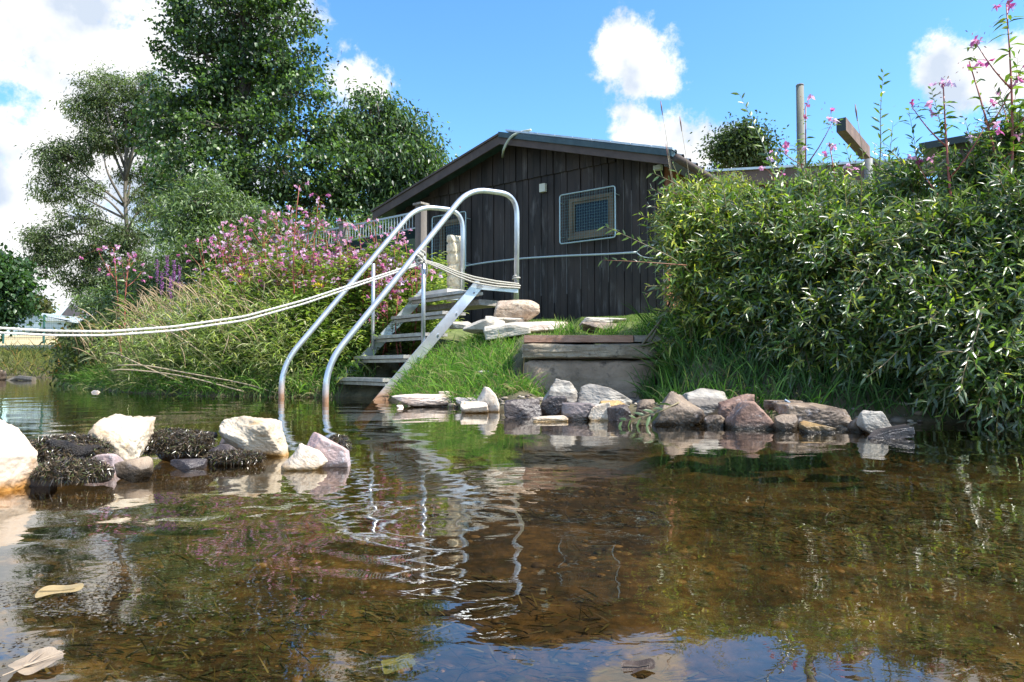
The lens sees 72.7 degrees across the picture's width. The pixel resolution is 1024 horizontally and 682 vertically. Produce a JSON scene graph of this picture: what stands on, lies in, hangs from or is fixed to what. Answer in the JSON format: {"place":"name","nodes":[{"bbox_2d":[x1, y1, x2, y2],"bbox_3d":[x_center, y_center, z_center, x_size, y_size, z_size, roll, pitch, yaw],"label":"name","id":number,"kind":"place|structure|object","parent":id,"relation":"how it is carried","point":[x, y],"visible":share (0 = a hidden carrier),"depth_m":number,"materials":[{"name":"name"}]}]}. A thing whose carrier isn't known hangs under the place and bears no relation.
{"place":"outdoors","nodes":[
{"label":"outdoors","id":0,"kind":"place"},
{"bbox_2d":[0,316,1023,681],"bbox_3d":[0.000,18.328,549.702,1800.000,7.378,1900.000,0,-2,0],"label":"ground","id":1,"kind":"structure","parent":0,"point":[674,628],"depth_m":1.42,"materials":[{"name":"soil"}]},
{"bbox_2d":[0,239,56,341],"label":"broadleaf tree","id":2,"kind":"object","parent":1,"relation":"on","point":[19,284],"visible":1,"depth_m":16.97,"materials":[{"name":"green plant"}]},
{"bbox_2d":[29,292,59,313],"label":"broadleaf tree","id":3,"kind":"object","parent":1,"relation":"on","point":[47,305],"visible":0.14,"depth_m":55.06,"materials":[{"name":"green plant"}]},
{"bbox_2d":[9,313,82,333],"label":"metal shed","id":4,"kind":"structure","parent":1,"relation":"on","point":[54,320],"depth_m":50.08,"materials":[{"name":"grey paint"}]},
{"bbox_2d":[0,327,152,379],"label":"bank weeds","id":5,"kind":"object","parent":1,"relation":"on","point":[36,353],"visible":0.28,"depth_m":18.96,"materials":[{"name":"green plant"}]},
{"bbox_2d":[38,303,140,385],"bbox_3d":[-6.988,0.156,11.389,1.284,1.249,5.531,1,-3,-33],"label":"bank scrub","id":6,"kind":"object","parent":1,"relation":"on","point":[64,344],"visible":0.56,"depth_m":9.77,"materials":[{"name":"green plant"}]},
{"bbox_2d":[9,56,198,325],"bbox_3d":[-11.759,-4.088,20.246,5.009,8.120,2.965,1,-2,-26],"label":"willow tree","id":7,"kind":"object","parent":1,"relation":"on","point":[94,139],"visible":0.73,"depth_m":20.02,"materials":[{"name":"green plant"}]},
{"bbox_2d":[79,243,144,354],"bbox_3d":[-5.059,-0.453,8.788,0.738,1.574,0.399,0,-2,-4],"label":"flowering balsam","id":8,"kind":"object","parent":1,"relation":"on","point":[122,297],"visible":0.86,"depth_m":8.76,"materials":[{"name":"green plant"}]},
{"bbox_2d":[112,252,151,362],"bbox_3d":[-4.779,-0.399,8.736,0.366,1.444,0.677,0,-2,-8],"label":"flowering balsam","id":9,"kind":"object","parent":1,"relation":"on","point":[128,267],"visible":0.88,"depth_m":8.66,"materials":[{"name":"green plant"}]},
{"bbox_2d":[55,155,299,331],"bbox_3d":[-5.247,-1.444,10.584,3.999,2.812,1.929,0,-2,11],"label":"willow shrub","id":10,"kind":"object","parent":1,"relation":"on","point":[207,216],"visible":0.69,"depth_m":10.39,"materials":[{"name":"green plant"}]},
{"bbox_2d":[105,322,277,393],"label":"dry stalks","id":11,"kind":"object","parent":1,"relation":"on","point":[148,366],"visible":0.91,"depth_m":6.15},
{"bbox_2d":[69,256,320,362],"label":"seed plumes","id":12,"kind":"object","parent":1,"relation":"on","point":[164,307],"visible":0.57,"depth_m":7.10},
{"bbox_2d":[48,263,418,397],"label":"reed grass","id":13,"kind":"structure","parent":1,"relation":"on","point":[102,375],"depth_m":6.52,"materials":[{"name":"plant"}]},
{"bbox_2d":[113,0,386,273],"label":"alder tree","id":14,"kind":"object","parent":1,"relation":"on","point":[231,110],"visible":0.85,"depth_m":13.84,"materials":[{"name":"green plant"}]},
{"bbox_2d":[229,235,283,298],"bbox_3d":[-2.780,-0.601,7.611,0.543,1.132,0.402,0,-2,-2],"label":"flowering balsam","id":15,"kind":"object","parent":1,"relation":"on","point":[245,250],"visible":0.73,"depth_m":7.61,"materials":[{"name":"pink plant"}]},
{"bbox_2d":[240,209,286,275],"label":"flowering balsam","id":16,"kind":"object","parent":1,"relation":"on","point":[263,211],"visible":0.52,"depth_m":8.74,"materials":[{"name":"pink plant"}]},
{"bbox_2d":[277,181,316,333],"bbox_3d":[-2.054,-0.744,6.685,0.343,1.622,0.491,0,-2,0],"label":"flowering balsam","id":17,"kind":"object","parent":1,"relation":"on","point":[293,238],"visible":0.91,"depth_m":6.73,"materials":[{"name":"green plant"}]},
{"bbox_2d":[131,235,468,376],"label":"undergrowth","id":18,"kind":"object","parent":1,"relation":"on","point":[436,282],"visible":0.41,"depth_m":6.86,"materials":[{"name":"green plant"}]},
{"bbox_2d":[303,193,336,306],"bbox_3d":[-1.949,-0.747,7.007,0.412,1.471,0.310,-2,-3,39],"label":"flowering balsam","id":19,"kind":"object","parent":1,"relation":"on","point":[316,228],"visible":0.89,"depth_m":7.00,"materials":[{"name":"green plant"}]},
{"bbox_2d":[271,202,429,332],"bbox_3d":[-2.070,-0.751,8.492,2.872,1.459,0.147,-2,-3,38],"label":"screened fence","id":20,"kind":"object","parent":1,"relation":"on","point":[417,236],"visible":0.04,"depth_m":7.94,"materials":[{"name":"grey wood"}]},
{"bbox_2d":[246,63,460,271],"bbox_3d":[-3.126,-3.276,14.006,4.220,5.373,4.540,0,-2,0],"label":"broadleaf tree","id":21,"kind":"object","parent":1,"relation":"on","point":[397,146],"visible":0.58,"depth_m":14.62,"materials":[{"name":"green plant"}]},
{"bbox_2d":[278,188,519,401],"bbox_3d":[-0.928,-0.262,6.053,1.887,2.192,0.912,2,-3,-40],"label":"bathing ladder","id":22,"kind":"object","parent":1,"relation":"on","point":[437,333],"visible":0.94,"depth_m":5.94,"materials":[{"name":"metal"}]},
{"bbox_2d":[0,263,419,336],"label":"rope","id":23,"kind":"object","parent":22,"relation":"attached to","point":[389,273],"visible":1,"depth_m":4.77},
{"bbox_2d":[415,299,497,312],"bbox_3d":[-0.524,-0.321,6.557,0.260,0.050,1.046,2,-3,-40],"label":"timber plank","id":24,"kind":"object","parent":22,"relation":"on","point":[477,304],"visible":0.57,"depth_m":6.39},
{"bbox_2d":[415,249,520,288],"bbox_3d":[-0.344,-0.604,5.975,1.126,0.264,0.134,2,-3,-40],"label":"rope","id":25,"kind":"object","parent":22,"relation":"hanging from","point":[420,258],"visible":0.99,"depth_m":5.85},
{"bbox_2d":[405,248,442,353],"bbox_3d":[-0.830,-0.344,6.801,0.540,1.125,0.400,2,-3,-44],"label":"flowering balsam","id":26,"kind":"object","parent":1,"relation":"on","point":[432,271],"visible":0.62,"depth_m":6.77,"materials":[{"name":"green plant"}]},
{"bbox_2d":[446,235,459,301],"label":"stone pillar","id":27,"kind":"structure","parent":1,"relation":"on","point":[453,252],"depth_m":7.00,"materials":[{"name":"stone"}]},
{"bbox_2d":[380,331,548,406],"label":"bank grass","id":28,"kind":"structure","parent":1,"relation":"on","point":[473,354],"depth_m":4.85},
{"bbox_2d":[483,322,530,339],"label":"rock","id":29,"kind":"object","parent":1,"relation":"on","point":[512,329],"visible":0.94,"depth_m":5.28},
{"bbox_2d":[463,318,504,333],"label":"rock","id":30,"kind":"object","parent":29,"relation":"on","point":[476,327],"visible":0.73,"depth_m":5.47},
{"bbox_2d":[485,316,523,322],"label":"rock","id":31,"kind":"object","parent":30,"relation":"on","point":[507,320],"visible":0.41,"depth_m":5.63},
{"bbox_2d":[494,300,539,321],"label":"rock","id":32,"kind":"object","parent":31,"relation":"on","point":[527,310],"visible":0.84,"depth_m":5.64,"materials":[{"name":"stone"}]},
{"bbox_2d":[0,486,1023,681],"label":"water weed","id":33,"kind":"object","parent":1,"relation":"on","point":[365,612],"visible":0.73,"depth_m":1.36,"materials":[{"name":"plant"}]},
{"bbox_2d":[0,485,1023,681],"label":"streambed pebbles","id":34,"kind":"object","parent":1,"relation":"on","point":[114,664],"visible":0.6,"depth_m":1.49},
{"bbox_2d":[519,321,567,333],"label":"rock","id":35,"kind":"object","parent":1,"relation":"on","point":[535,327],"visible":0.41,"depth_m":5.39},
{"bbox_2d":[371,129,722,322],"bbox_3d":[1.459,-1.329,11.912,5.320,3.080,5.472,-2,-3,37],"label":"hut","id":36,"kind":"object","parent":1,"relation":"on","point":[571,195],"visible":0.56,"depth_m":9.56,"materials":[{"name":"black wood"}]},
{"bbox_2d":[432,211,470,272],"bbox_3d":[-0.934,-1.499,10.685,0.701,0.896,0.134,-2,-3,37],"label":"window","id":37,"kind":"structure","parent":36,"relation":"in","point":[451,227],"depth_m":10.76,"materials":[{"name":"silver metal"}]},
{"bbox_2d":[466,245,664,266],"bbox_3d":[0.580,-1.089,9.485,3.243,0.205,0.026,-2,-3,37],"label":"rescue pole","id":38,"kind":"object","parent":36,"relation":"hanging from","point":[616,253],"visible":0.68,"depth_m":9.38,"materials":[{"name":"metal"}]},
{"bbox_2d":[559,185,619,243],"bbox_3d":[1.022,-1.653,9.238,0.860,0.682,0.134,-2,-3,37],"label":"window","id":39,"kind":"structure","parent":36,"relation":"in","point":[587,214],"depth_m":9.23,"materials":[{"name":"silver metal"}]},
{"bbox_2d":[542,379,578,402],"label":"rock","id":40,"kind":"object","parent":1,"relation":"on","point":[567,389],"visible":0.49,"depth_m":3.78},
{"bbox_2d":[493,313,661,358],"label":"lawn","id":41,"kind":"structure","parent":1,"relation":"on","point":[632,319],"depth_m":5.79,"materials":[{"name":"green plant"}]},
{"bbox_2d":[523,359,656,396],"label":"stone block","id":42,"kind":"structure","parent":1,"relation":"on","point":[579,374],"depth_m":4.45,"materials":[{"name":"concrete"}]},
{"bbox_2d":[521,343,658,359],"bbox_3d":[0.506,0.072,4.656,0.887,0.109,0.465,0,-2,0],"label":"kerb stone","id":43,"kind":"object","parent":42,"relation":"on","point":[574,351],"visible":0.88,"depth_m":4.43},
{"bbox_2d":[524,335,632,343],"bbox_3d":[0.429,-0.009,4.624,0.700,0.045,0.300,0,-2,0],"label":"timber edge","id":44,"kind":"object","parent":43,"relation":"on","point":[588,339],"visible":1,"depth_m":4.47,"materials":[{"name":"red wood"}]},
{"bbox_2d":[580,322,616,332],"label":"rock","id":45,"kind":"object","parent":1,"relation":"on","point":[589,326],"visible":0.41,"depth_m":5.72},
{"bbox_2d":[579,317,625,325],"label":"rock","id":46,"kind":"object","parent":1,"relation":"on","point":[598,319],"visible":0.52,"depth_m":5.83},
{"bbox_2d":[543,312,661,343],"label":"grass tufts","id":47,"kind":"object","parent":1,"relation":"on","point":[567,329],"visible":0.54,"depth_m":5.19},
{"bbox_2d":[577,384,631,406],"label":"rock","id":48,"kind":"object","parent":1,"relation":"on","point":[594,394],"visible":0.75,"depth_m":3.74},
{"bbox_2d":[397,390,925,422],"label":"bank gravel","id":49,"kind":"structure","parent":1,"relation":"on","point":[893,419],"depth_m":3.54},
{"bbox_2d":[682,388,726,416],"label":"rock","id":50,"kind":"object","parent":49,"relation":"on","point":[705,400],"visible":0.56,"depth_m":3.34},
{"bbox_2d":[643,169,760,259],"bbox_3d":[1.340,-0.690,4.937,0.801,1.065,0.602,1,-2,-24],"label":"bush","id":51,"kind":"object","parent":1,"relation":"on","point":[659,235],"visible":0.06,"depth_m":4.92,"materials":[{"name":"green plant"}]},
{"bbox_2d":[632,162,808,368],"bbox_3d":[1.353,-0.262,4.238,1.330,1.693,1.114,0,-2,0],"label":"willow bush","id":52,"kind":"object","parent":1,"relation":"on","point":[684,226],"visible":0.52,"depth_m":4.12,"materials":[{"name":"green plant"}]},
{"bbox_2d":[597,223,693,276],"bbox_3d":[0.775,-0.514,3.953,0.596,0.305,0.087,0,-2,-10],"label":"willow shoot","id":53,"kind":"object","parent":52,"relation":"attached to","point":[636,241],"visible":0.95,"depth_m":3.96,"materials":[{"name":"green plant"}]},
{"bbox_2d":[646,170,713,225],"bbox_3d":[0.987,-0.838,4.083,0.433,0.313,0.099,0,-2,-5],"label":"willow shoot","id":54,"kind":"object","parent":52,"relation":"attached to","point":[695,199],"visible":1,"depth_m":4.09,"materials":[{"name":"green plant"}]},
{"bbox_2d":[688,107,792,169],"bbox_3d":[8.600,-5.015,26.255,3.759,7.304,3.087,-1,-2,26],"label":"broadleaf tree","id":55,"kind":"object","parent":1,"relation":"on","point":[734,146],"visible":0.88,"depth_m":25.87,"materials":[{"name":"green plant"}]},
{"bbox_2d":[796,83,804,178],"bbox_3d":[2.517,-1.242,6.053,0.073,2.004,0.072,0,-2,0],"label":"round pole","id":56,"kind":"object","parent":1,"relation":"on","point":[800,127],"visible":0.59,"depth_m":6.06,"materials":[{"name":"brown wood"}]},
{"bbox_2d":[766,94,842,180],"bbox_3d":[1.898,-0.888,4.530,0.412,1.526,0.370,1,-2,-17],"label":"flowering balsam","id":57,"kind":"object","parent":1,"relation":"on","point":[803,150],"visible":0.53,"depth_m":4.52,"materials":[{"name":"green plant"}]},
{"bbox_2d":[621,296,989,419],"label":"shaded grass","id":58,"kind":"structure","parent":1,"relation":"on","point":[660,390],"depth_m":3.59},
{"bbox_2d":[678,120,945,401],"bbox_3d":[1.838,-0.480,3.966,1.627,1.671,1.460,2,-3,-43],"label":"willow bush","id":59,"kind":"object","parent":1,"relation":"on","point":[830,224],"visible":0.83,"depth_m":3.66,"materials":[{"name":"green plant"}]},
{"bbox_2d":[731,92,783,195],"bbox_3d":[1.427,-1.134,4.047,0.312,0.637,0.082,0,-2,0],"label":"willow shoot","id":60,"kind":"object","parent":59,"relation":"attached to","point":[761,139],"visible":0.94,"depth_m":4.05,"materials":[{"name":"green plant"}]},
{"bbox_2d":[840,266,872,317],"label":"willow shoot","id":61,"kind":"object","parent":59,"relation":"attached to","point":[856,285],"visible":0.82,"depth_m":3.39,"materials":[{"name":"green plant"}]},
{"bbox_2d":[700,157,935,197],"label":"flat roof building","id":62,"kind":"structure","parent":1,"relation":"on","point":[763,174],"depth_m":9.19,"materials":[{"name":"grey metal"}]},
{"bbox_2d":[821,138,862,205],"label":"flowering balsam","id":63,"kind":"object","parent":1,"relation":"on","point":[831,146],"visible":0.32,"depth_m":4.48,"materials":[{"name":"pink plant"}]},
{"bbox_2d":[802,48,1023,428],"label":"willow bush","id":64,"kind":"object","parent":1,"relation":"on","point":[977,257],"visible":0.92,"depth_m":3.25,"materials":[{"name":"green plant"}]},
{"bbox_2d":[870,69,892,184],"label":"willow shoot","id":65,"kind":"object","parent":64,"relation":"attached to","point":[877,120],"visible":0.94,"depth_m":4.05,"materials":[{"name":"green plant"}]},
{"bbox_2d":[860,328,915,385],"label":"willow shoot","id":66,"kind":"object","parent":64,"relation":"attached to","point":[878,362],"visible":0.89,"depth_m":3.19,"materials":[{"name":"green plant"}]},
{"bbox_2d":[954,307,989,404],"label":"willow shoot","id":67,"kind":"object","parent":64,"relation":"attached to","point":[978,330],"visible":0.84,"depth_m":2.95,"materials":[{"name":"green plant"}]},
{"bbox_2d":[958,56,1023,200],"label":"flowering balsam","id":68,"kind":"object","parent":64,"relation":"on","point":[971,69],"visible":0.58,"depth_m":3.78,"materials":[{"name":"green plant"}]},
{"bbox_2d":[962,0,1023,189],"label":"flowering balsam","id":69,"kind":"object","parent":64,"relation":"attached to","point":[975,42],"visible":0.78,"depth_m":3.70,"materials":[{"name":"green plant"}]},
{"bbox_2d":[893,72,1003,211],"bbox_3d":[2.328,-0.799,3.723,0.497,1.289,0.277,-1,-3,29],"label":"flowering balsam","id":70,"kind":"object","parent":1,"relation":"on","point":[944,124],"visible":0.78,"depth_m":3.75,"materials":[{"name":"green plant"}]},
{"bbox_2d":[919,128,1004,187],"bbox_3d":[4.787,-0.961,6.460,1.404,1.560,2.000,-2,-3,40],"label":"dark shelter","id":71,"kind":"object","parent":1,"relation":"on","point":[958,141],"visible":0.09,"depth_m":6.07,"materials":[{"name":"grey paint"}]},
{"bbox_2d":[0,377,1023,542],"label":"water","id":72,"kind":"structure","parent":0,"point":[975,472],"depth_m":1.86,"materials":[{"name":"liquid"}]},
{"bbox_2d":[0,419,37,501],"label":"boulder","id":73,"kind":"object","parent":72,"relation":"in","point":[18,458],"visible":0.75,"depth_m":1.45,"materials":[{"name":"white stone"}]},
{"bbox_2d":[1,647,64,676],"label":"fallen leaf","id":74,"kind":"object","parent":72,"relation":"on","point":[35,661],"visible":1,"depth_m":0.58,"materials":[{"name":"brown"}]},
{"bbox_2d":[35,583,83,597],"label":"fallen leaf","id":75,"kind":"object","parent":72,"relation":"on","point":[47,590],"visible":1,"depth_m":0.77,"materials":[{"name":"yellow"}]},
{"bbox_2d":[27,455,114,486],"bbox_3d":[-0.933,0.273,1.479,0.178,0.065,0.123,0,-2,0],"label":"moss mound","id":76,"kind":"object","parent":72,"relation":"on","point":[72,470],"visible":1,"depth_m":1.45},
{"bbox_2d":[29,430,115,463],"bbox_3d":[-1.062,0.260,1.655,0.215,0.096,0.156,-1,-3,31],"label":"moss mound","id":77,"kind":"object","parent":72,"relation":"on","point":[65,445],"visible":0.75,"depth_m":1.62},
{"bbox_2d":[91,453,123,474],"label":"rock","id":78,"kind":"object","parent":72,"relation":"on","point":[111,459],"visible":0.3,"depth_m":1.62,"materials":[{"name":"pink stone"}]},
{"bbox_2d":[88,414,155,460],"bbox_3d":[-1.028,0.269,1.811,0.155,0.156,0.134,0,-2,0],"label":"rock","id":79,"kind":"object","parent":72,"relation":"in","point":[129,437],"visible":0.48,"depth_m":1.78,"materials":[{"name":"stone"}]},
{"bbox_2d":[114,456,153,478],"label":"rock","id":80,"kind":"object","parent":72,"relation":"on","point":[139,468],"visible":0.84,"depth_m":1.57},
{"bbox_2d":[0,550,299,678],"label":"algae film","id":81,"kind":"object","parent":72,"relation":"on","point":[76,613],"visible":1,"depth_m":0.74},
{"bbox_2d":[143,426,217,460],"bbox_3d":[-0.906,0.281,1.878,0.226,0.104,0.162,0,-2,0],"label":"moss mound","id":82,"kind":"object","parent":72,"relation":"on","point":[170,444],"visible":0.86,"depth_m":1.84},
{"bbox_2d":[170,458,207,468],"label":"rock","id":83,"kind":"object","parent":72,"relation":"on","point":[188,463],"visible":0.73,"depth_m":1.73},
{"bbox_2d":[200,448,267,465],"bbox_3d":[-0.728,0.304,1.821,0.180,0.051,0.098,0,-2,0],"label":"moss mound","id":84,"kind":"object","parent":72,"relation":"on","point":[234,457],"visible":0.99,"depth_m":1.80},
{"bbox_2d":[218,416,288,455],"bbox_3d":[-0.728,0.275,1.970,0.177,0.129,0.149,0,-2,0],"label":"rock","id":85,"kind":"object","parent":72,"relation":"on","point":[264,435],"visible":0.91,"depth_m":1.92,"materials":[{"name":"stone"}]},
{"bbox_2d":[281,443,327,470],"bbox_3d":[-0.513,0.294,1.730,0.106,0.079,0.084,0,-2,0],"label":"rock","id":86,"kind":"object","parent":72,"relation":"on","point":[303,457],"visible":0.84,"depth_m":1.70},
{"bbox_2d":[306,432,350,467],"bbox_3d":[-0.478,0.291,1.788,0.131,0.106,0.092,0,-2,0],"label":"rock","id":87,"kind":"object","parent":72,"relation":"in","point":[335,454],"visible":0.62,"depth_m":1.75,"materials":[{"name":"pink stone"}]},
{"bbox_2d":[328,434,352,450],"bbox_3d":[-0.475,0.282,1.897,0.085,0.061,0.091,0,-2,0],"label":"moss mound","id":88,"kind":"object","parent":72,"relation":"on","point":[341,440],"visible":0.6,"depth_m":1.89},
{"bbox_2d":[371,653,419,673],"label":"fallen leaf","id":89,"kind":"object","parent":72,"relation":"on","point":[407,660],"visible":1,"depth_m":0.63,"materials":[{"name":"green"}]},
{"bbox_2d":[391,394,452,406],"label":"rock","id":90,"kind":"object","parent":72,"relation":"on","point":[424,400],"visible":0.83,"depth_m":4.44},
{"bbox_2d":[460,401,488,412],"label":"rock","id":91,"kind":"object","parent":72,"relation":"on","point":[473,407],"visible":0.93,"depth_m":3.85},
{"bbox_2d":[477,387,499,411],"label":"rock","id":92,"kind":"object","parent":72,"relation":"on","point":[487,395],"visible":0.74,"depth_m":3.96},
{"bbox_2d":[504,398,541,417],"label":"rock","id":93,"kind":"object","parent":72,"relation":"on","point":[527,407],"visible":0.69,"depth_m":3.53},
{"bbox_2d":[532,415,567,421],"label":"rock","id":94,"kind":"object","parent":72,"relation":"on","point":[561,418],"visible":0.77,"depth_m":3.25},
{"bbox_2d":[541,396,566,415],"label":"rock","id":95,"kind":"object","parent":72,"relation":"on","point":[551,405],"visible":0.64,"depth_m":3.60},
{"bbox_2d":[561,402,594,419],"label":"rock","id":96,"kind":"object","parent":72,"relation":"on","point":[576,411],"visible":0.61,"depth_m":3.33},
{"bbox_2d":[588,402,610,420],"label":"rock","id":97,"kind":"object","parent":72,"relation":"on","point":[598,412],"visible":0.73,"depth_m":3.31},
{"bbox_2d":[607,404,630,421],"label":"rock","id":98,"kind":"object","parent":72,"relation":"on","point":[616,413],"visible":0.57,"depth_m":3.26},
{"bbox_2d":[621,658,654,674],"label":"fallen leaf","id":99,"kind":"object","parent":72,"relation":"on","point":[628,667],"visible":1,"depth_m":0.58,"materials":[{"name":"brown"}]},
{"bbox_2d":[636,399,654,412],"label":"rock","id":100,"kind":"object","parent":72,"relation":"on","point":[644,404],"visible":0.91,"depth_m":3.36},
{"bbox_2d":[619,402,678,426],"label":"willow shoot","id":101,"kind":"object","parent":72,"relation":"on","point":[649,417],"visible":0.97,"depth_m":3.01,"materials":[{"name":"green plant"}]},
{"bbox_2d":[652,391,704,424],"bbox_3d":[0.734,0.325,3.108,0.238,0.206,0.170,0,-2,0],"label":"rock","id":102,"kind":"object","parent":72,"relation":"on","point":[684,411],"visible":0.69,"depth_m":3.03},
{"bbox_2d":[703,415,724,426],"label":"rock","id":103,"kind":"object","parent":72,"relation":"on","point":[714,420],"visible":0.56,"depth_m":2.95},
{"bbox_2d":[717,394,754,418],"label":"rock","id":104,"kind":"object","parent":72,"relation":"on","point":[726,407],"visible":0.43,"depth_m":3.08,"materials":[{"name":"pink stone"}]},
{"bbox_2d":[724,401,773,429],"bbox_3d":[1.001,0.327,2.910,0.201,0.151,0.153,0,-2,0],"label":"rock","id":105,"kind":"object","parent":72,"relation":"on","point":[747,415],"visible":0.73,"depth_m":2.84,"materials":[{"name":"red stone"}]},
{"bbox_2d":[773,414,797,430],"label":"rock","id":106,"kind":"object","parent":72,"relation":"on","point":[785,422],"visible":0.73,"depth_m":2.79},
{"bbox_2d":[770,402,851,428],"bbox_3d":[1.273,0.326,2.942,0.307,0.129,0.194,0,-2,0],"label":"rock","id":107,"kind":"object","parent":72,"relation":"on","point":[831,416],"visible":0.58,"depth_m":2.85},
{"bbox_2d":[798,421,835,432],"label":"rock","id":108,"kind":"object","parent":72,"relation":"on","point":[807,427],"visible":0.65,"depth_m":2.66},
{"bbox_2d":[856,410,890,433],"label":"rock","id":109,"kind":"object","parent":72,"relation":"on","point":[868,422],"visible":0.69,"depth_m":2.63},
{"bbox_2d":[867,424,914,438],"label":"rock","id":110,"kind":"object","parent":72,"relation":"on","point":[903,431],"visible":0.83,"depth_m":2.46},
{"bbox_2d":[0,0,1023,334],"label":"sky","id":111,"kind":"structure","parent":0,"point":[593,69],"materials":[{"name":"blue"}]},
{"bbox_2d":[836,117,869,159],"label":"pergola beam","id":112,"kind":"structure","parent":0,"point":[847,131],"depth_m":6.82,"materials":[{"name":"brown wood"}]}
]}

